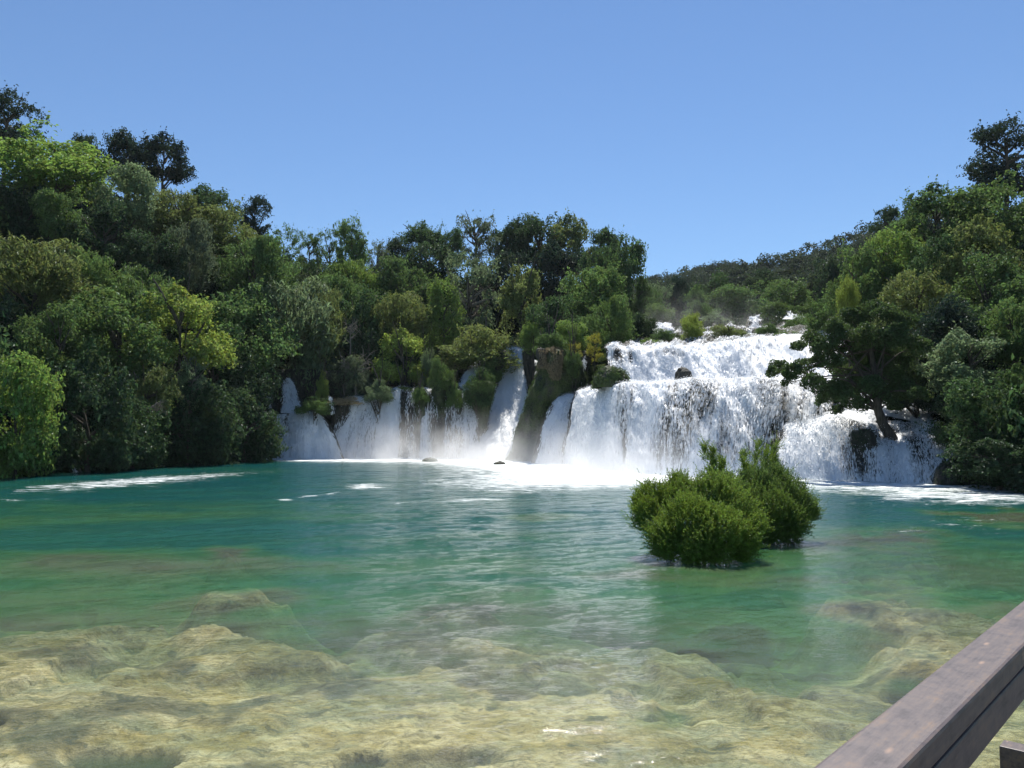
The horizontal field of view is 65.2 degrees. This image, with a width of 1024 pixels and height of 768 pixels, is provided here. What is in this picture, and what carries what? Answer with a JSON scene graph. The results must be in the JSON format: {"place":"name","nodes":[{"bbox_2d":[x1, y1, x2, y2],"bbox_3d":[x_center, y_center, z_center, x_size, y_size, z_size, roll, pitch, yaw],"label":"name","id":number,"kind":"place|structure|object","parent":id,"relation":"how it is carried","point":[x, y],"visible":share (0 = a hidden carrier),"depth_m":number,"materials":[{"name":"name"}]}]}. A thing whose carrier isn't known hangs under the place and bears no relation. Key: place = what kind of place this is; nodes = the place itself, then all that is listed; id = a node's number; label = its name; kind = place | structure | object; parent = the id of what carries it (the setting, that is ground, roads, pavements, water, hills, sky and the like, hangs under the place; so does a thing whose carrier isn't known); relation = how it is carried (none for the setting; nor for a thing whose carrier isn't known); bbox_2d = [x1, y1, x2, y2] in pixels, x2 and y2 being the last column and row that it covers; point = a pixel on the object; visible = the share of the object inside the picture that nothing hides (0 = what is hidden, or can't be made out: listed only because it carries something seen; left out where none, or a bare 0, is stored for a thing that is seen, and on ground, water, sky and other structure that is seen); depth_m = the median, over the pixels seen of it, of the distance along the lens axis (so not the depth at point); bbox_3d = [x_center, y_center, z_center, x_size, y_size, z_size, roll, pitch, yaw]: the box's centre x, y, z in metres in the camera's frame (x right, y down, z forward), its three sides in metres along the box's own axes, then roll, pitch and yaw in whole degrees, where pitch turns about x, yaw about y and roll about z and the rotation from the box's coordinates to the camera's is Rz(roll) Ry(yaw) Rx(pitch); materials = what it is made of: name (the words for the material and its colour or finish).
{"place":"outdoors","nodes":[
{"label":"outdoors","id":0,"kind":"place"},
{"bbox_2d":[461,354,496,435],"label":"shrub","id":1,"kind":"object","parent":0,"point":[482,376],"visible":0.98,"depth_m":99.68,"materials":[{"name":"green plant"}]},
{"bbox_2d":[0,458,1023,767],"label":"water","id":2,"kind":"structure","parent":0,"point":[396,536],"depth_m":22.12,"materials":[{"name":"teal liquid"}]},
{"bbox_2d":[281,409,343,458],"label":"waterfall","id":3,"kind":"structure","parent":2,"relation":"on","point":[307,438],"depth_m":97.45,"materials":[{"name":"liquid"}]},
{"bbox_2d":[333,385,461,457],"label":"waterfall","id":4,"kind":"structure","parent":2,"relation":"on","point":[361,432],"depth_m":100.45,"materials":[{"name":"liquid"}]},
{"bbox_2d":[457,364,479,458],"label":"waterfall","id":5,"kind":"structure","parent":2,"relation":"on","point":[469,433],"depth_m":99.87,"materials":[{"name":"liquid"}]},
{"bbox_2d":[463,346,527,459],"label":"waterfall","id":6,"kind":"structure","parent":2,"relation":"on","point":[506,408],"depth_m":102.71,"materials":[{"name":"liquid"}]},
{"bbox_2d":[504,345,588,460],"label":"rock","id":7,"kind":"object","parent":2,"relation":"in","point":[545,391],"visible":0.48,"depth_m":88.97,"materials":[{"name":"green stone"}]},
{"bbox_2d":[531,392,574,463],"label":"waterfall","id":8,"kind":"structure","parent":2,"relation":"on","point":[550,445],"depth_m":84.48,"materials":[{"name":"liquid"}]},
{"bbox_2d":[618,462,774,571],"bbox_3d":[5.083,3.627,22.160,4.221,2.845,3.675,0,-3,0],"label":"shrub","id":9,"kind":"object","parent":2,"relation":"in","point":[706,506],"visible":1,"depth_m":21.48,"materials":[{"name":"green plant"}]},
{"bbox_2d":[561,373,835,476],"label":"waterfall","id":10,"kind":"structure","parent":2,"relation":"on","point":[652,428],"depth_m":64.39,"materials":[{"name":"liquid"}]},
{"bbox_2d":[697,430,787,479],"bbox_3d":[7.830,3.434,26.931,3.447,3.766,2.091,1,-3,-9],"label":"shrub","id":11,"kind":"object","parent":2,"relation":"in","point":[719,461],"visible":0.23,"depth_m":26.77,"materials":[{"name":"green plant"}]},
{"bbox_2d":[737,460,828,552],"bbox_3d":[8.111,3.784,25.254,3.841,2.887,2.955,3,-4,-38],"label":"shrub","id":12,"kind":"object","parent":2,"relation":"on","point":[791,506],"visible":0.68,"depth_m":24.86,"materials":[{"name":"green plant"}]},
{"bbox_2d":[770,403,891,481],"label":"waterfall","id":13,"kind":"structure","parent":2,"relation":"on","point":[822,443],"depth_m":57.74,"materials":[{"name":"liquid"}]},
{"bbox_2d":[868,420,953,483],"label":"waterfall","id":14,"kind":"structure","parent":2,"relation":"on","point":[913,451],"depth_m":54.78,"materials":[{"name":"liquid"}]},
{"bbox_2d":[0,511,1023,767],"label":"riverbed","id":15,"kind":"structure","parent":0,"point":[342,753],"depth_m":13.04,"materials":[{"name":"stone"}]},
{"bbox_2d":[999,740,1023,767],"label":"footbridge","id":16,"kind":"object","parent":15,"relation":"on","point":[1011,753],"visible":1,"depth_m":4.28,"materials":[{"name":"grey wood"}]},
{"bbox_2d":[814,601,1023,767],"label":"railing","id":17,"kind":"object","parent":16,"relation":"on","point":[958,709],"visible":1,"depth_m":1.73,"materials":[{"name":"grey wood"}]},
{"bbox_2d":[0,190,1023,522],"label":"hillside","id":18,"kind":"structure","parent":0,"point":[602,360],"depth_m":99.75,"materials":[{"name":"green plant"}]},
{"bbox_2d":[0,284,48,369],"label":"broadleaf tree","id":19,"kind":"object","parent":18,"relation":"on","point":[9,308],"visible":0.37,"depth_m":72.55,"materials":[{"name":"green plant"}]},
{"bbox_2d":[0,80,49,186],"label":"pine tree","id":20,"kind":"object","parent":18,"relation":"on","point":[5,120],"visible":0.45,"depth_m":115.22,"materials":[{"name":"green plant"}]},
{"bbox_2d":[0,176,60,255],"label":"broadleaf tree","id":21,"kind":"object","parent":18,"relation":"on","point":[19,222],"visible":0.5,"depth_m":95.34,"materials":[{"name":"green plant"}]},
{"bbox_2d":[0,348,66,478],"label":"broadleaf tree","id":22,"kind":"object","parent":18,"relation":"on","point":[23,391],"visible":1,"depth_m":58.81,"materials":[{"name":"green plant"}]},
{"bbox_2d":[0,230,106,328],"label":"broadleaf tree","id":23,"kind":"object","parent":18,"relation":"on","point":[32,267],"visible":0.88,"depth_m":77.55,"materials":[{"name":"green plant"}]},
{"bbox_2d":[9,294,106,380],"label":"broadleaf tree","id":24,"kind":"object","parent":18,"relation":"on","point":[61,324],"visible":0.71,"depth_m":70.92,"materials":[{"name":"green plant"}]},
{"bbox_2d":[0,111,123,247],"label":"broadleaf tree","id":25,"kind":"object","parent":18,"relation":"on","point":[61,168],"visible":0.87,"depth_m":99.10,"materials":[{"name":"green plant"}]},
{"bbox_2d":[27,183,99,247],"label":"broadleaf tree","id":26,"kind":"object","parent":18,"relation":"on","point":[54,208],"visible":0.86,"depth_m":92.02,"materials":[{"name":"green plant"}]},
{"bbox_2d":[39,238,130,326],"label":"broadleaf tree","id":27,"kind":"object","parent":18,"relation":"on","point":[97,274],"visible":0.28,"depth_m":83.39,"materials":[{"name":"green plant"}]},
{"bbox_2d":[21,338,155,472],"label":"broadleaf tree","id":28,"kind":"object","parent":18,"relation":"on","point":[112,448],"visible":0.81,"depth_m":66.12,"materials":[{"name":"green plant"}]},
{"bbox_2d":[56,192,153,271],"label":"broadleaf tree","id":29,"kind":"object","parent":18,"relation":"on","point":[107,219],"visible":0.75,"depth_m":94.59,"materials":[{"name":"green plant"}]},
{"bbox_2d":[37,283,177,398],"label":"broadleaf tree","id":30,"kind":"object","parent":18,"relation":"on","point":[106,314],"visible":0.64,"depth_m":76.18,"materials":[{"name":"green plant"}]},
{"bbox_2d":[82,160,160,239],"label":"broadleaf tree","id":31,"kind":"object","parent":18,"relation":"on","point":[139,211],"visible":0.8,"depth_m":100.86,"materials":[{"name":"green plant"}]},
{"bbox_2d":[84,396,171,470],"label":"shrub","id":32,"kind":"object","parent":18,"relation":"on","point":[155,423],"visible":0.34,"depth_m":72.07,"materials":[{"name":"green plant"}]},
{"bbox_2d":[95,126,164,199],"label":"pine tree","id":33,"kind":"object","parent":18,"relation":"on","point":[121,141],"visible":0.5,"depth_m":116.43,"materials":[{"name":"green plant"}]},
{"bbox_2d":[114,260,186,334],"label":"broadleaf tree","id":34,"kind":"object","parent":18,"relation":"on","point":[137,279],"visible":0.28,"depth_m":89.55,"materials":[{"name":"green plant"}]},
{"bbox_2d":[112,225,189,288],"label":"broadleaf tree","id":35,"kind":"object","parent":18,"relation":"on","point":[155,254],"visible":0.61,"depth_m":95.55,"materials":[{"name":"green plant"}]},
{"bbox_2d":[119,361,183,419],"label":"shrub","id":36,"kind":"object","parent":18,"relation":"on","point":[165,390],"visible":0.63,"depth_m":74.59,"materials":[{"name":"green plant"}]},
{"bbox_2d":[128,126,198,205],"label":"pine tree","id":37,"kind":"object","parent":18,"relation":"on","point":[179,173],"visible":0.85,"depth_m":119.29,"materials":[{"name":"green plant"}]},
{"bbox_2d":[142,186,206,240],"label":"broadleaf tree","id":38,"kind":"object","parent":18,"relation":"on","point":[187,209],"visible":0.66,"depth_m":108.27,"materials":[{"name":"green plant"}]},
{"bbox_2d":[118,267,238,439],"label":"broadleaf tree","id":39,"kind":"object","parent":18,"relation":"on","point":[208,350],"visible":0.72,"depth_m":82.23,"materials":[{"name":"green plant"}]},
{"bbox_2d":[153,216,226,322],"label":"broadleaf tree","id":40,"kind":"object","parent":18,"relation":"on","point":[192,246],"visible":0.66,"depth_m":100.50,"materials":[{"name":"green plant"}]},
{"bbox_2d":[173,350,210,464],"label":"broadleaf tree","id":41,"kind":"object","parent":18,"relation":"on","point":[191,374],"visible":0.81,"depth_m":79.83,"materials":[{"name":"green plant"}]},
{"bbox_2d":[154,377,254,465],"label":"broadleaf tree","id":42,"kind":"object","parent":18,"relation":"on","point":[216,433],"visible":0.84,"depth_m":79.36,"materials":[{"name":"green plant"}]},
{"bbox_2d":[180,182,245,230],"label":"broadleaf tree","id":43,"kind":"object","parent":18,"relation":"on","point":[206,196],"visible":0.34,"depth_m":119.55,"materials":[{"name":"green plant"}]},
{"bbox_2d":[163,337,277,460],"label":"broadleaf tree","id":44,"kind":"object","parent":18,"relation":"on","point":[246,362],"visible":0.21,"depth_m":90.39,"materials":[{"name":"green plant"}]},
{"bbox_2d":[198,194,261,287],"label":"broadleaf tree","id":45,"kind":"object","parent":18,"relation":"on","point":[220,220],"visible":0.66,"depth_m":110.73,"materials":[{"name":"green plant"}]},
{"bbox_2d":[198,364,292,462],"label":"broadleaf tree","id":46,"kind":"object","parent":18,"relation":"on","point":[262,443],"visible":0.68,"depth_m":87.43,"materials":[{"name":"green plant"}]},
{"bbox_2d":[194,273,302,380],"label":"broadleaf tree","id":47,"kind":"object","parent":18,"relation":"on","point":[232,320],"visible":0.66,"depth_m":95.60,"materials":[{"name":"green plant"}]},
{"bbox_2d":[208,230,302,334],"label":"broadleaf tree","id":48,"kind":"object","parent":18,"relation":"on","point":[263,247],"visible":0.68,"depth_m":105.08,"materials":[{"name":"green plant"}]},
{"bbox_2d":[236,193,277,248],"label":"pine tree","id":49,"kind":"object","parent":18,"relation":"on","point":[254,203],"visible":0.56,"depth_m":127.58,"materials":[{"name":"green plant"}]},
{"bbox_2d":[235,266,347,399],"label":"broadleaf tree","id":50,"kind":"object","parent":18,"relation":"on","point":[290,306],"visible":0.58,"depth_m":103.02,"materials":[{"name":"green plant"}]},
{"bbox_2d":[266,368,347,423],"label":"rock","id":51,"kind":"object","parent":18,"relation":"on","point":[299,379],"visible":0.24,"depth_m":103.54,"materials":[{"name":"green stone"}]},
{"bbox_2d":[295,285,354,369],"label":"broadleaf tree","id":52,"kind":"object","parent":18,"relation":"on","point":[337,317],"visible":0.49,"depth_m":106.31,"materials":[{"name":"green plant"}]},
{"bbox_2d":[302,268,363,320],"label":"broadleaf tree","id":53,"kind":"object","parent":18,"relation":"on","point":[346,288],"visible":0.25,"depth_m":115.97,"materials":[{"name":"green plant"}]},
{"bbox_2d":[317,313,381,382],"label":"broadleaf tree","id":54,"kind":"object","parent":18,"relation":"on","point":[364,340],"visible":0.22,"depth_m":107.75,"materials":[{"name":"green plant"}]},
{"bbox_2d":[319,257,382,302],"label":"broadleaf tree","id":55,"kind":"object","parent":18,"relation":"on","point":[349,269],"visible":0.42,"depth_m":123.24,"materials":[{"name":"green plant"}]},
{"bbox_2d":[327,345,375,396],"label":"shrub","id":56,"kind":"object","parent":18,"relation":"on","point":[362,380],"visible":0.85,"depth_m":102.97,"materials":[{"name":"green plant"}]},
{"bbox_2d":[334,210,371,271],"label":"broadleaf tree","id":57,"kind":"object","parent":18,"relation":"on","point":[355,251],"visible":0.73,"depth_m":129.93,"materials":[{"name":"green plant"}]},
{"bbox_2d":[332,280,387,361],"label":"broadleaf tree","id":58,"kind":"object","parent":18,"relation":"on","point":[361,305],"visible":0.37,"depth_m":111.21,"materials":[{"name":"green plant"}]},
{"bbox_2d":[361,285,439,360],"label":"broadleaf tree","id":59,"kind":"object","parent":18,"relation":"on","point":[405,307],"visible":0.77,"depth_m":112.66,"materials":[{"name":"green plant"}]},
{"bbox_2d":[369,321,436,385],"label":"shrub","id":60,"kind":"object","parent":18,"relation":"on","point":[413,346],"visible":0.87,"depth_m":106.75,"materials":[{"name":"green plant"}]},
{"bbox_2d":[368,253,441,323],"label":"broadleaf tree","id":61,"kind":"object","parent":18,"relation":"on","point":[394,272],"visible":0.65,"depth_m":126.41,"materials":[{"name":"green plant"}]},
{"bbox_2d":[398,238,466,292],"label":"broadleaf tree","id":62,"kind":"object","parent":18,"relation":"on","point":[426,263],"visible":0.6,"depth_m":137.99,"materials":[{"name":"green plant"}]},
{"bbox_2d":[422,270,467,356],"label":"broadleaf tree","id":63,"kind":"object","parent":18,"relation":"on","point":[436,292],"visible":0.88,"depth_m":117.00,"materials":[{"name":"green plant"}]},
{"bbox_2d":[443,245,506,338],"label":"broadleaf tree","id":64,"kind":"object","parent":18,"relation":"on","point":[483,279],"visible":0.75,"depth_m":124.48,"materials":[{"name":"green plant"}]},
{"bbox_2d":[435,316,522,374],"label":"shrub","id":65,"kind":"object","parent":18,"relation":"on","point":[473,351],"visible":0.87,"depth_m":108.54,"materials":[{"name":"green plant"}]},
{"bbox_2d":[456,209,504,292],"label":"broadleaf tree","id":66,"kind":"object","parent":18,"relation":"on","point":[484,227],"visible":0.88,"depth_m":147.03,"materials":[{"name":"green plant"}]},
{"bbox_2d":[465,241,544,339],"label":"broadleaf tree","id":67,"kind":"object","parent":18,"relation":"on","point":[503,260],"visible":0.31,"depth_m":136.33,"materials":[{"name":"green plant"}]},
{"bbox_2d":[0,178,1023,534],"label":"undergrowth","id":68,"kind":"object","parent":18,"relation":"on","point":[412,384],"visible":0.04,"depth_m":109.94,"materials":[{"name":"green plant"}]},
{"bbox_2d":[495,251,542,346],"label":"broadleaf tree","id":69,"kind":"object","parent":18,"relation":"on","point":[514,299],"visible":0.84,"depth_m":119.30,"materials":[{"name":"green plant"}]},
{"bbox_2d":[499,211,565,291],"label":"broadleaf tree","id":70,"kind":"object","parent":18,"relation":"on","point":[532,228],"visible":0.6,"depth_m":148.33,"materials":[{"name":"green plant"}]},
{"bbox_2d":[521,289,583,340],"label":"broadleaf tree","id":71,"kind":"object","parent":18,"relation":"on","point":[540,314],"visible":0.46,"depth_m":106.13,"materials":[{"name":"green plant"}]},
{"bbox_2d":[529,233,588,322],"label":"broadleaf tree","id":72,"kind":"object","parent":18,"relation":"on","point":[556,257],"visible":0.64,"depth_m":139.39,"materials":[{"name":"green plant"}]},
{"bbox_2d":[533,208,599,277],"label":"broadleaf tree","id":73,"kind":"object","parent":18,"relation":"on","point":[575,231],"visible":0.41,"depth_m":147.60,"materials":[{"name":"green plant"}]},
{"bbox_2d":[555,258,631,343],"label":"broadleaf tree","id":74,"kind":"object","parent":18,"relation":"on","point":[603,283],"visible":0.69,"depth_m":115.38,"materials":[{"name":"green plant"}]},
{"bbox_2d":[579,294,643,351],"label":"broadleaf tree","id":75,"kind":"object","parent":18,"relation":"on","point":[622,332],"visible":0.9,"depth_m":99.37,"materials":[{"name":"green plant"}]},
{"bbox_2d":[607,225,648,328],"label":"broadleaf tree","id":76,"kind":"object","parent":18,"relation":"on","point":[632,260],"visible":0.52,"depth_m":124.48,"materials":[{"name":"green plant"}]},
{"bbox_2d":[604,320,847,382],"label":"waterfall","id":77,"kind":"structure","parent":18,"relation":"on","point":[707,356],"depth_m":83.14,"materials":[{"name":"liquid"}]},
{"bbox_2d":[705,275,770,324],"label":"broadleaf tree","id":78,"kind":"object","parent":18,"relation":"on","point":[731,298],"visible":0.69,"depth_m":143.85,"materials":[{"name":"green plant"}]},
{"bbox_2d":[760,277,813,314],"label":"broadleaf tree","id":79,"kind":"object","parent":18,"relation":"on","point":[799,291],"visible":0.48,"depth_m":160.18,"materials":[{"name":"green plant"}]},
{"bbox_2d":[765,298,934,440],"bbox_3d":[24.814,-1.068,57.980,12.766,11.036,6.940,0,-3,0],"label":"broadleaf tree","id":80,"kind":"object","parent":18,"relation":"on","point":[860,384],"visible":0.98,"depth_m":57.29,"materials":[{"name":"green plant"}]},
{"bbox_2d":[821,238,902,341],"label":"broadleaf tree","id":81,"kind":"object","parent":18,"relation":"on","point":[866,279],"visible":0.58,"depth_m":83.98,"materials":[{"name":"green plant"}]},
{"bbox_2d":[849,223,930,291],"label":"broadleaf tree","id":82,"kind":"object","parent":18,"relation":"on","point":[885,241],"visible":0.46,"depth_m":84.79,"materials":[{"name":"green plant"}]},
{"bbox_2d":[872,264,951,341],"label":"broadleaf tree","id":83,"kind":"object","parent":18,"relation":"on","point":[924,285],"visible":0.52,"depth_m":70.74,"materials":[{"name":"green plant"}]},
{"bbox_2d":[880,336,951,418],"bbox_3d":[30.929,2.035,62.069,6.457,11.397,6.982,-1,-4,24],"label":"broadleaf tree","id":84,"kind":"object","parent":18,"relation":"on","point":[920,404],"visible":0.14,"depth_m":60.96,"materials":[{"name":"green plant"}]},
{"bbox_2d":[887,174,973,266],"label":"broadleaf tree","id":85,"kind":"object","parent":18,"relation":"on","point":[918,213],"visible":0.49,"depth_m":93.06,"materials":[{"name":"green plant"}]},
{"bbox_2d":[902,232,967,297],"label":"broadleaf tree","id":86,"kind":"object","parent":18,"relation":"on","point":[920,262],"visible":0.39,"depth_m":79.61,"materials":[{"name":"green plant"}]},
{"bbox_2d":[914,392,984,448],"bbox_3d":[29.602,3.756,52.602,4.725,6.871,4.310,0,-3,0],"label":"broadleaf tree","id":87,"kind":"object","parent":18,"relation":"on","point":[941,410],"visible":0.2,"depth_m":53.12,"materials":[{"name":"green plant"}]},
{"bbox_2d":[908,293,1010,373],"bbox_3d":[34.984,-2.849,62.627,8.520,9.357,7.747,-3,-4,38],"label":"broadleaf tree","id":88,"kind":"object","parent":18,"relation":"on","point":[938,323],"visible":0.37,"depth_m":61.70,"materials":[{"name":"green plant"}]},
{"bbox_2d":[916,321,1012,392],"bbox_3d":[32.357,-0.848,57.667,7.396,7.514,5.980,1,-4,-23],"label":"broadleaf tree","id":89,"kind":"object","parent":18,"relation":"on","point":[961,347],"visible":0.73,"depth_m":56.62,"materials":[{"name":"green plant"}]},
{"bbox_2d":[932,206,1023,301],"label":"broadleaf tree","id":90,"kind":"object","parent":18,"relation":"on","point":[994,239],"visible":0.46,"depth_m":77.74,"materials":[{"name":"green plant"}]},
{"bbox_2d":[933,374,1023,487],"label":"broadleaf tree","id":91,"kind":"object","parent":18,"relation":"on","point":[962,403],"visible":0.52,"depth_m":48.96,"materials":[{"name":"green plant"}]},
{"bbox_2d":[934,244,1023,332],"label":"broadleaf tree","id":92,"kind":"object","parent":18,"relation":"on","point":[1007,275],"visible":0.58,"depth_m":68.72,"materials":[{"name":"green plant"}]},
{"bbox_2d":[936,429,1023,492],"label":"shrub","id":93,"kind":"object","parent":18,"relation":"on","point":[997,470],"visible":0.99,"depth_m":46.06,"materials":[{"name":"green plant"}]},
{"bbox_2d":[944,160,1023,260],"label":"broadleaf tree","id":94,"kind":"object","parent":18,"relation":"on","point":[993,201],"visible":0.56,"depth_m":86.95,"materials":[{"name":"green plant"}]},
{"bbox_2d":[956,109,1023,220],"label":"pine tree","id":95,"kind":"object","parent":18,"relation":"on","point":[992,138],"visible":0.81,"depth_m":106.96,"materials":[{"name":"green plant"}]},
{"bbox_2d":[969,294,1023,390],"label":"broadleaf tree","id":96,"kind":"object","parent":18,"relation":"on","point":[1012,321],"visible":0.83,"depth_m":57.98,"materials":[{"name":"green plant"}]},
{"bbox_2d":[978,259,1023,444],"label":"broadleaf tree","id":97,"kind":"object","parent":18,"relation":"on","point":[1018,428],"visible":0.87,"depth_m":47.27,"materials":[{"name":"green plant"}]},
{"bbox_2d":[0,0,1023,284],"label":"sky","id":98,"kind":"structure","parent":0,"point":[709,131],"materials":[{"name":"blue"}]},
{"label":"far hill","id":99,"kind":"structure","parent":0,"visible":0},
{"bbox_2d":[579,206,948,322],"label":"forest","id":100,"kind":"object","parent":99,"relation":"on","point":[736,272],"visible":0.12,"depth_m":313.83,"materials":[{"name":"green plant"}]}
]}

